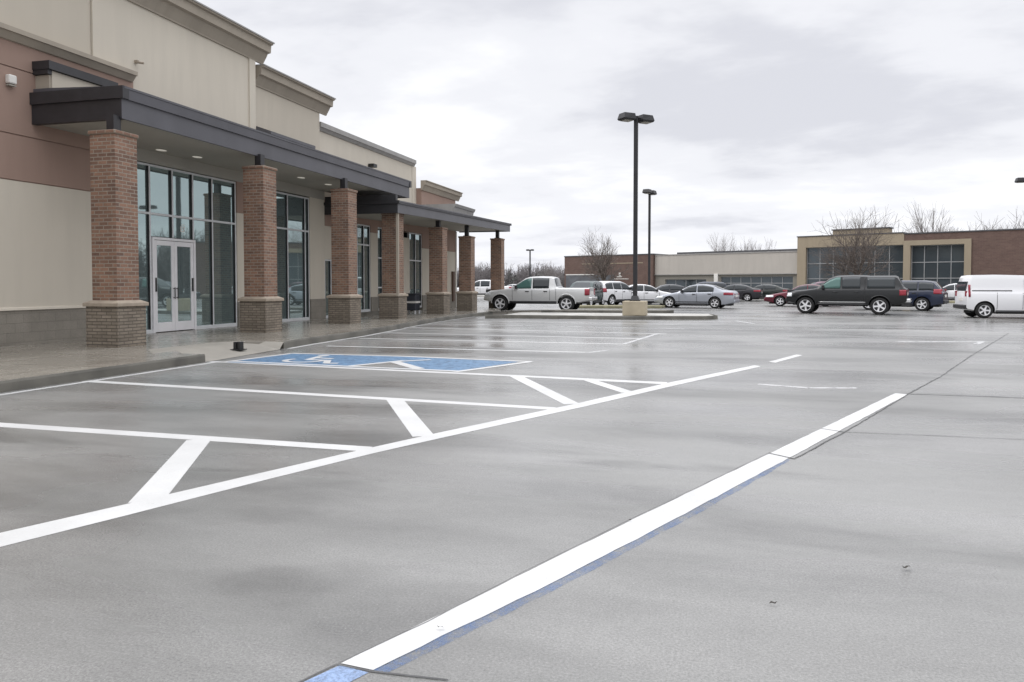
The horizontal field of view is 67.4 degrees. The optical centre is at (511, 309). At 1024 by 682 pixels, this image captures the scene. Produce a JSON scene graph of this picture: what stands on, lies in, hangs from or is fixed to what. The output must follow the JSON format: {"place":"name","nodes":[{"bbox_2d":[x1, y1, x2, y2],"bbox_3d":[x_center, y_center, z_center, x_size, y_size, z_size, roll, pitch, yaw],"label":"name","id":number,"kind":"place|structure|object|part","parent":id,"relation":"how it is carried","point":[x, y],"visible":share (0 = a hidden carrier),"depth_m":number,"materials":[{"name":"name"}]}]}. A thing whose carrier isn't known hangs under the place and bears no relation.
{"place":"outdoors","nodes":[
{"label":"outdoors","id":0,"kind":"place"},
{"bbox_2d":[0,0,411,347],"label":"retail building","id":1,"kind":"structure","parent":0,"point":[167,165],"depth_m":20.05,"materials":[{"name":"beige paint"}]},
{"bbox_2d":[154,240,175,331],"bbox_3d":[-9.361,-0.621,20.714,0.119,2.450,0.780,1,2,15],"label":"door","id":2,"kind":"structure","parent":1,"relation":"in","point":[165,289],"depth_m":20.74,"materials":[{"name":"clear glass"}]},
{"bbox_2d":[174,241,193,330],"bbox_3d":[-9.154,-0.645,21.476,0.119,2.450,0.780,1,2,15],"label":"door","id":3,"kind":"structure","parent":1,"relation":"in","point":[183,251],"depth_m":21.49,"materials":[{"name":"clear glass"}]},
{"bbox_2d":[137,161,236,333],"bbox_3d":[-9.179,-1.629,21.559,0.100,4.450,4.600,1,2,15],"label":"window","id":4,"kind":"structure","parent":1,"relation":"in","point":[169,199],"depth_m":22.14,"materials":[{"name":"glass"}]},
{"bbox_2d":[276,191,309,321],"bbox_3d":[-7.837,-1.780,26.498,0.100,4.430,3.100,1,2,15],"label":"window","id":5,"kind":"structure","parent":1,"relation":"in","point":[292,211],"depth_m":27.02,"materials":[{"name":"glass"}]},
{"bbox_2d":[230,341,246,350],"bbox_3d":[-5.714,0.765,16.041,0.240,0.175,0.240,1,2,15],"label":"floor bracket","id":6,"kind":"object","parent":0,"point":[239,346],"visible":1,"depth_m":15.98,"materials":[{"name":"black plastic"}]},
{"bbox_2d":[0,306,540,380],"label":"sidewalk","id":7,"kind":"structure","parent":0,"point":[24,361],"depth_m":16.40,"materials":[{"name":"concrete"}]},
{"bbox_2d":[406,293,419,313],"bbox_3d":[-4.346,-0.239,33.417,0.560,0.900,0.560,1,2,15],"label":"litter bin","id":8,"kind":"object","parent":7,"relation":"on","point":[413,301],"visible":0.81,"depth_m":33.16,"materials":[{"name":"black plastic"}]},
{"bbox_2d":[320,122,511,318],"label":"retail building","id":9,"kind":"structure","parent":0,"point":[406,245],"depth_m":33.50,"materials":[{"name":"beige paint"}]},
{"bbox_2d":[325,259,331,317],"bbox_3d":[-7.001,-0.786,29.611,0.100,2.240,1.080,1,2,15],"label":"window","id":10,"kind":"structure","parent":9,"relation":"in","point":[328,263],"depth_m":29.41,"materials":[{"name":"glass"}]},
{"bbox_2d":[357,224,369,311],"bbox_3d":[-6.346,-1.704,31.995,0.100,3.660,1.780,1,2,15],"label":"window","id":11,"kind":"structure","parent":9,"relation":"in","point":[363,231],"depth_m":32.28,"materials":[{"name":"glass"}]},
{"bbox_2d":[378,227,381,296],"bbox_3d":[-5.789,-1.771,34.044,0.100,3.660,1.030,1,2,15],"label":"window","id":12,"kind":"structure","parent":9,"relation":"in","point":[379,229],"depth_m":33.87,"materials":[{"name":"glass"}]},
{"bbox_2d":[407,232,421,307],"bbox_3d":[-4.786,-1.891,37.734,0.100,3.660,1.580,1,2,15],"label":"window","id":13,"kind":"structure","parent":9,"relation":"in","point":[414,239],"depth_m":37.73,"materials":[{"name":"glass"}]},
{"bbox_2d":[0,285,1023,681],"bbox_3d":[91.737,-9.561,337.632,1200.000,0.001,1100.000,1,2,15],"label":"parking lot ground","id":14,"kind":"structure","parent":0,"point":[296,577],"depth_m":4.90,"materials":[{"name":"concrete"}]},
{"bbox_2d":[0,354,204,392],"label":"kerb","id":15,"kind":"structure","parent":14,"relation":"on","point":[42,380],"depth_m":11.77,"materials":[{"name":"concrete"}]},
{"bbox_2d":[5,362,215,393],"bbox_3d":[-6.075,1.050,12.260,0.100,0.001,4.400,1,2,16],"label":"painted line","id":16,"kind":"object","parent":14,"relation":"on","point":[105,378],"visible":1,"depth_m":11.67,"materials":[{"name":"white paint"}]},
{"bbox_2d":[128,439,210,502],"bbox_3d":[-2.678,1.249,6.134,0.220,0.001,2.103,0,2,-13],"label":"painted line","id":17,"kind":"object","parent":14,"relation":"on","point":[168,475],"visible":1,"depth_m":5.94,"materials":[{"name":"white paint"}]},
{"bbox_2d":[0,423,370,450],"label":"painted line","id":18,"kind":"object","parent":14,"relation":"on","point":[212,438],"visible":1,"depth_m":7.26,"materials":[{"name":"white paint"}]},
{"bbox_2d":[149,341,282,361],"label":"kerb ramp","id":19,"kind":"structure","parent":14,"relation":"on","point":[213,351],"depth_m":15.83,"materials":[{"name":"concrete"}]},
{"bbox_2d":[224,353,290,361],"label":"painted line","id":20,"kind":"object","parent":14,"relation":"on","point":[257,357],"visible":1,"depth_m":15.14,"materials":[{"name":"white paint"}]},
{"bbox_2d":[298,665,333,681],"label":"pavement joint","id":21,"kind":"object","parent":14,"relation":"on","point":[315,673],"visible":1,"depth_m":2.85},
{"bbox_2d":[82,380,555,408],"bbox_3d":[-2.941,1.117,10.218,7.320,0.001,0.180,1,2,20],"label":"painted line","id":22,"kind":"object","parent":14,"relation":"on","point":[385,398],"visible":1,"depth_m":9.99,"materials":[{"name":"white paint"}]},
{"bbox_2d":[304,665,367,681],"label":"painted line","id":23,"kind":"object","parent":14,"relation":"on","point":[339,673],"visible":1,"depth_m":2.84,"materials":[{"name":"blue paint"}]},
{"bbox_2d":[315,336,363,343],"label":"painted line","id":24,"kind":"object","parent":14,"relation":"on","point":[337,340],"visible":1,"depth_m":19.73,"materials":[{"name":"white paint"}]},
{"bbox_2d":[291,353,402,356],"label":"painted line","id":25,"kind":"object","parent":14,"relation":"on","point":[342,354],"visible":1,"depth_m":15.78,"materials":[{"name":"white paint"}]},
{"bbox_2d":[235,354,513,370],"bbox_3d":[-2.560,0.980,14.394,5.128,0.001,2.051,1,2,19],"label":"accessible bay","id":26,"kind":"object","parent":14,"relation":"on","point":[442,363],"visible":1,"depth_m":14.38,"materials":[{"name":"blue paint"}]},
{"bbox_2d":[282,355,336,363],"bbox_3d":[-3.886,0.967,14.696,0.999,0.001,1.790,-1,2,-17],"label":"wheelchair symbol","id":27,"kind":"object","parent":26,"relation":"on","point":[318,356],"visible":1,"depth_m":14.72,"materials":[{"name":"white paint"}]},
{"bbox_2d":[230,361,456,370],"bbox_3d":[-3.102,1.003,13.607,4.721,0.001,0.130,1,2,21],"label":"painted line","id":28,"kind":"object","parent":26,"relation":"on","point":[345,366],"visible":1,"depth_m":13.48,"materials":[{"name":"white paint"}]},
{"bbox_2d":[349,360,403,365],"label":"painted line","id":29,"kind":"object","parent":26,"relation":"on","point":[372,363],"visible":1,"depth_m":13.98,"materials":[{"name":"white paint"}]},
{"bbox_2d":[359,362,408,367],"bbox_3d":[-2.141,0.995,13.885,1.290,0.001,1.100,1,2,15],"label":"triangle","id":30,"kind":"object","parent":26,"relation":"on","point":[391,365],"visible":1,"depth_m":13.66,"materials":[{"name":"paint"}]},
{"bbox_2d":[391,361,423,368],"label":"painted line","id":31,"kind":"object","parent":26,"relation":"on","point":[407,365],"visible":1,"depth_m":13.63,"materials":[{"name":"white paint"}]},
{"bbox_2d":[0,365,760,546],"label":"painted line","id":32,"kind":"object","parent":14,"relation":"on","point":[37,530],"visible":1,"depth_m":5.66,"materials":[{"name":"white paint"}]},
{"bbox_2d":[337,664,447,679],"bbox_3d":[-0.453,1.353,2.858,0.448,0.001,0.022,0,2,15],"label":"pavement joint","id":33,"kind":"object","parent":14,"relation":"on","point":[394,673],"visible":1,"depth_m":2.85,"materials":[{"name":"grey concrete"}]},
{"bbox_2d":[386,398,432,436],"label":"painted line","id":34,"kind":"object","parent":14,"relation":"on","point":[413,423],"visible":1,"depth_m":8.28,"materials":[{"name":"white paint"}]},
{"bbox_2d":[210,361,666,383],"bbox_3d":[-1.664,1.032,12.804,8.612,0.001,0.260,1,2,22],"label":"painted line","id":35,"kind":"object","parent":14,"relation":"on","point":[632,381],"visible":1,"depth_m":12.31,"materials":[{"name":"white paint"}]},
{"bbox_2d":[339,346,585,352],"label":"painted line","id":36,"kind":"object","parent":14,"relation":"on","point":[461,349],"visible":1,"depth_m":17.02,"materials":[{"name":"white paint"}]},
{"bbox_2d":[403,356,531,361],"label":"painted line","id":37,"kind":"object","parent":14,"relation":"on","point":[464,358],"visible":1,"depth_m":14.93,"materials":[{"name":"white paint"}]},
{"bbox_2d":[282,310,673,348],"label":"kerb","id":38,"kind":"structure","parent":14,"relation":"on","point":[303,341],"depth_m":24.87,"materials":[{"name":"concrete"}]},
{"bbox_2d":[360,338,608,343],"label":"painted line","id":39,"kind":"object","parent":14,"relation":"on","point":[496,341],"visible":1,"depth_m":19.39,"materials":[{"name":"white paint"}]},
{"bbox_2d":[457,280,512,294],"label":"pickup truck","id":40,"kind":"object","parent":14,"relation":"on","point":[481,286],"visible":0.23,"depth_m":74.40,"materials":[{"name":"white paint"}]},
{"bbox_2d":[453,361,530,371],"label":"painted line","id":41,"kind":"object","parent":14,"relation":"on","point":[491,366],"visible":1,"depth_m":13.40,"materials":[{"name":"white paint"}]},
{"bbox_2d":[457,263,564,287],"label":"woods","id":42,"kind":"object","parent":14,"relation":"on","point":[523,274],"visible":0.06,"depth_m":196.40,"materials":[{"name":"brown plant"}]},
{"bbox_2d":[458,272,564,285],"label":"undergrowth","id":43,"kind":"object","parent":14,"relation":"on","point":[512,280],"visible":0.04,"depth_m":190.49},
{"bbox_2d":[414,333,638,338],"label":"painted line","id":44,"kind":"object","parent":14,"relation":"on","point":[514,335],"visible":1,"depth_m":21.65,"materials":[{"name":"white paint"}]},
{"bbox_2d":[526,249,533,276],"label":"lamp post","id":45,"kind":"object","parent":14,"relation":"on","point":[529,261],"visible":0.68,"depth_m":147.93,"materials":[{"name":"black metal"}]},
{"bbox_2d":[413,327,655,333],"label":"painted line","id":46,"kind":"object","parent":14,"relation":"on","point":[535,330],"visible":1,"depth_m":23.98,"materials":[{"name":"white paint"}]},
{"bbox_2d":[484,276,596,310],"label":"pickup truck","id":47,"kind":"object","parent":14,"relation":"on","point":[541,290],"visible":1,"depth_m":40.78,"materials":[{"name":"silver metal"}]},
{"bbox_2d":[510,376,576,403],"bbox_3d":[0.388,1.100,10.703,0.200,0.001,2.935,0,2,-13],"label":"painted line","id":48,"kind":"object","parent":14,"relation":"on","point":[562,399],"visible":1,"depth_m":10.46,"materials":[{"name":"white paint"}]},
{"bbox_2d":[537,261,563,278],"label":"bare tree","id":49,"kind":"object","parent":14,"relation":"on","point":[550,271],"visible":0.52,"depth_m":119.39,"materials":[{"name":"brown plant"}]},
{"bbox_2d":[334,452,769,664],"bbox_3d":[0.775,1.291,4.770,0.025,0.001,4.708,1,2,38],"label":"pavement joint","id":50,"kind":"object","parent":14,"relation":"on","point":[517,574],"visible":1,"depth_m":3.71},
{"bbox_2d":[464,324,670,328],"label":"painted line","id":51,"kind":"object","parent":14,"relation":"on","point":[564,326],"visible":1,"depth_m":26.25,"materials":[{"name":"white paint"}]},
{"bbox_2d":[384,463,781,669],"bbox_3d":[0.913,1.299,4.593,0.108,0.001,4.481,2,2,39],"label":"painted line","id":52,"kind":"object","parent":14,"relation":"on","point":[585,569],"visible":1,"depth_m":3.43,"materials":[{"name":"blue paint"}]},
{"bbox_2d":[566,281,604,304],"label":"suv car","id":53,"kind":"object","parent":14,"relation":"on","point":[597,286],"visible":0.41,"depth_m":49.72,"materials":[{"name":"teal paint"}]},
{"bbox_2d":[494,321,681,324],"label":"painted line","id":54,"kind":"object","parent":14,"relation":"on","point":[611,323],"visible":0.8,"depth_m":28.25,"materials":[{"name":"white paint"}]},
{"bbox_2d":[485,314,717,319],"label":"kerb","id":55,"kind":"structure","parent":14,"relation":"on","point":[713,316],"depth_m":31.54,"materials":[{"name":"concrete"}]},
{"bbox_2d":[577,227,632,280],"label":"bare tree","id":56,"kind":"object","parent":14,"relation":"on","point":[598,266],"visible":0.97,"depth_m":84.11,"materials":[{"name":"brown plant"}]},
{"bbox_2d":[584,380,632,392],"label":"painted line","id":57,"kind":"object","parent":14,"relation":"on","point":[612,387],"visible":1,"depth_m":10.86,"materials":[{"name":"white paint"}]},
{"bbox_2d":[506,312,711,315],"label":"concrete island","id":58,"kind":"structure","parent":14,"relation":"on","point":[611,314],"depth_m":32.85,"materials":[{"name":"grey concrete"}]},
{"bbox_2d":[617,112,654,315],"bbox_3d":[5.113,-3.877,31.765,1.581,8.280,1.136,0,2,0],"label":"lamp post","id":59,"kind":"object","parent":58,"relation":"on","point":[634,306],"visible":1,"depth_m":31.62,"materials":[{"name":"metal"}]},
{"bbox_2d":[506,318,711,321],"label":"painted line","id":60,"kind":"object","parent":14,"relation":"on","point":[636,320],"visible":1,"depth_m":30.57,"materials":[{"name":"white paint"}]},
{"bbox_2d":[593,281,632,304],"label":"suv car","id":61,"kind":"object","parent":14,"relation":"on","point":[615,291],"visible":0.62,"depth_m":51.77,"materials":[{"name":"white paint"}]},
{"bbox_2d":[579,305,666,307],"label":"grass island","id":62,"kind":"structure","parent":14,"relation":"on","point":[616,306],"depth_m":45.79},
{"bbox_2d":[342,393,906,669],"bbox_3d":[2.282,1.236,6.513,0.205,0.001,9.260,1,2,38],"label":"painted line","id":63,"kind":"object","parent":14,"relation":"on","point":[516,588],"visible":1,"depth_m":4.10,"materials":[{"name":"white paint"}]},
{"bbox_2d":[623,333,659,343],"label":"painted line","id":64,"kind":"object","parent":14,"relation":"on","point":[641,338],"visible":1,"depth_m":20.45,"materials":[{"name":"white paint"}]},
{"bbox_2d":[615,284,669,302],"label":"sedan car","id":65,"kind":"object","parent":14,"relation":"on","point":[649,293],"visible":0.29,"depth_m":52.95,"materials":[{"name":"white paint"}]},
{"bbox_2d":[642,189,656,303],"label":"lamp post","id":66,"kind":"object","parent":14,"relation":"on","point":[649,192],"visible":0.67,"depth_m":55.22,"materials":[{"name":"black metal"}]},
{"bbox_2d":[656,284,685,292],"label":"sedan car","id":67,"kind":"object","parent":14,"relation":"on","point":[671,288],"visible":0.19,"depth_m":59.30,"materials":[{"name":"black paint"}]},
{"bbox_2d":[654,284,739,307],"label":"sedan car","id":68,"kind":"object","parent":14,"relation":"on","point":[713,296],"visible":0.99,"depth_m":46.09,"materials":[{"name":"silver metal"}]},
{"bbox_2d":[707,233,737,250],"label":"bare tree","id":69,"kind":"object","parent":14,"relation":"on","point":[724,244],"visible":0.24,"depth_m":119.45,"materials":[{"name":"brown plant"}]},
{"bbox_2d":[724,284,763,300],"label":"sedan car","id":70,"kind":"object","parent":14,"relation":"on","point":[747,293],"visible":0.59,"depth_m":64.62,"materials":[{"name":"black paint"}]},
{"bbox_2d":[731,239,756,250],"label":"bare tree","id":71,"kind":"object","parent":14,"relation":"on","point":[750,248],"visible":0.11,"depth_m":124.69,"materials":[{"name":"brown plant"}]},
{"bbox_2d":[748,239,775,249],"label":"bare tree","id":72,"kind":"object","parent":14,"relation":"on","point":[765,245],"visible":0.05,"depth_m":123.94,"materials":[{"name":"brown plant"}]},
{"bbox_2d":[742,284,790,299],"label":"sedan car","id":73,"kind":"object","parent":14,"relation":"on","point":[768,289],"visible":0.28,"depth_m":67.45,"materials":[{"name":"black paint"}]},
{"bbox_2d":[757,384,807,387],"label":"painted line","id":74,"kind":"object","parent":14,"relation":"on","point":[783,385],"visible":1,"depth_m":10.97,"materials":[{"name":"white paint"}]},
{"bbox_2d":[770,354,801,362],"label":"painted line","id":75,"kind":"object","parent":14,"relation":"on","point":[782,359],"visible":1,"depth_m":14.95,"materials":[{"name":"white paint"}]},
{"bbox_2d":[564,227,1023,288],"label":"shop building","id":76,"kind":"structure","parent":14,"relation":"on","point":[944,258],"depth_m":78.07,"materials":[{"name":"brown brick"}]},
{"bbox_2d":[666,279,705,286],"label":"window","id":77,"kind":"structure","parent":76,"relation":"in","point":[683,282],"depth_m":88.94,"materials":[{"name":"grey glass"}]},
{"bbox_2d":[721,276,792,288],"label":"window","id":78,"kind":"structure","parent":76,"relation":"in","point":[752,281],"depth_m":82.92,"materials":[{"name":"grey glass"}]},
{"bbox_2d":[807,245,902,283],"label":"window","id":79,"kind":"structure","parent":76,"relation":"in","point":[897,250],"depth_m":76.11,"materials":[{"name":"grey"}]},
{"bbox_2d":[911,244,963,286],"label":"window","id":80,"kind":"structure","parent":76,"relation":"in","point":[942,264],"depth_m":71.35,"materials":[{"name":"grey"}]},
{"bbox_2d":[764,284,826,306],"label":"sedan car","id":81,"kind":"object","parent":14,"relation":"on","point":[778,299],"visible":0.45,"depth_m":50.08,"materials":[{"name":"red paint"}]},
{"bbox_2d":[810,387,855,387],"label":"painted line","id":82,"kind":"object","parent":14,"relation":"on","point":[833,387],"visible":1,"depth_m":10.76,"materials":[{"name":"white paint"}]},
{"bbox_2d":[786,275,911,314],"bbox_3d":[16.515,-0.731,37.766,5.570,1.899,2.290,1,2,29],"label":"car","id":83,"kind":"object","parent":14,"relation":"on","point":[879,295],"visible":1,"depth_m":36.77,"materials":[{"name":"black paint"}]},
{"bbox_2d":[795,394,907,457],"bbox_3d":[3.787,1.178,8.227,0.040,0.001,4.664,1,2,38],"label":"pavement joint","id":84,"kind":"object","parent":14,"relation":"on","point":[848,429],"visible":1,"depth_m":7.53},
{"bbox_2d":[806,204,898,279],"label":"bare tree","id":85,"kind":"object","parent":14,"relation":"on","point":[863,255],"visible":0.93,"depth_m":67.33,"materials":[{"name":"brown plant"}]},
{"bbox_2d":[861,214,912,232],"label":"bare tree","id":86,"kind":"object","parent":14,"relation":"on","point":[889,224],"visible":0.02,"depth_m":96.75,"materials":[{"name":"brown plant"}]},
{"bbox_2d":[863,280,948,310],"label":"suv car","id":87,"kind":"object","parent":14,"relation":"on","point":[924,295],"visible":0.54,"depth_m":41.32,"materials":[{"name":"blue paint"}]},
{"bbox_2d":[902,203,963,232],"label":"bare tree","id":88,"kind":"object","parent":14,"relation":"on","point":[920,226],"visible":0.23,"depth_m":94.99,"materials":[{"name":"brown plant"}]},
{"bbox_2d":[862,432,1009,438],"bbox_3d":[5.603,1.220,6.958,4.812,0.001,0.017,0,2,14],"label":"pavement joint","id":89,"kind":"object","parent":14,"relation":"on","point":[934,435],"visible":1,"depth_m":7.33,"materials":[{"name":"grey concrete"}]},
{"bbox_2d":[896,341,983,341],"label":"painted line","id":90,"kind":"object","parent":14,"relation":"on","point":[938,341],"visible":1,"depth_m":19.39,"materials":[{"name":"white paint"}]},
{"bbox_2d":[943,283,956,299],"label":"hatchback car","id":91,"kind":"object","parent":14,"relation":"on","point":[951,289],"visible":0.11,"depth_m":62.80,"materials":[{"name":"white paint"}]},
{"bbox_2d":[907,333,1008,393],"bbox_3d":[9.924,0.914,16.334,0.078,0.001,15.655,1,2,37],"label":"pavement joint","id":92,"kind":"object","parent":14,"relation":"on","point":[955,366],"visible":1,"depth_m":13.48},
{"bbox_2d":[950,211,1004,230],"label":"bare tree","id":93,"kind":"object","parent":14,"relation":"on","point":[980,224],"visible":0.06,"depth_m":99.83,"materials":[{"name":"brown plant"}]},
{"bbox_2d":[953,275,1023,317],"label":"cargo van","id":94,"kind":"object","parent":14,"relation":"on","point":[983,296],"visible":1,"depth_m":32.59,"materials":[{"name":"white paint"}]},
{"bbox_3d":[19.727,-1.006,33.621,0.088,0.400,1.232,1,2,15],"label":"rear window","id":95,"kind":"part","parent":94,"relation":"part of","materials":[{"name":"black glass"}]},
{"bbox_2d":[984,211,1023,229],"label":"bare tree","id":96,"kind":"object","parent":14,"relation":"on","point":[1014,227],"visible":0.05,"depth_m":94.61,"materials":[{"name":"brown plant"}]},
{"bbox_2d":[1014,177,1023,182],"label":"lamp post","id":97,"kind":"object","parent":14,"relation":"on","point":[1019,180],"visible":0.82,"depth_m":49.06,"materials":[{"name":"black metal"}]},
{"bbox_2d":[197,0,1023,282],"label":"sky","id":98,"kind":"structure","parent":0,"point":[773,119],"materials":[{"name":"white"}]},
{"bbox_2d":[695,282,726,287],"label":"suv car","id":99,"kind":"object","parent":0,"point":[721,284],"visible":0.09,"depth_m":66.97,"materials":[{"name":"grey paint"}]},
{"bbox_2d":[811,281,825,284],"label":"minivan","id":100,"kind":"object","parent":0,"point":[820,283],"visible":0.04,"depth_m":58.96,"materials":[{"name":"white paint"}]}
]}

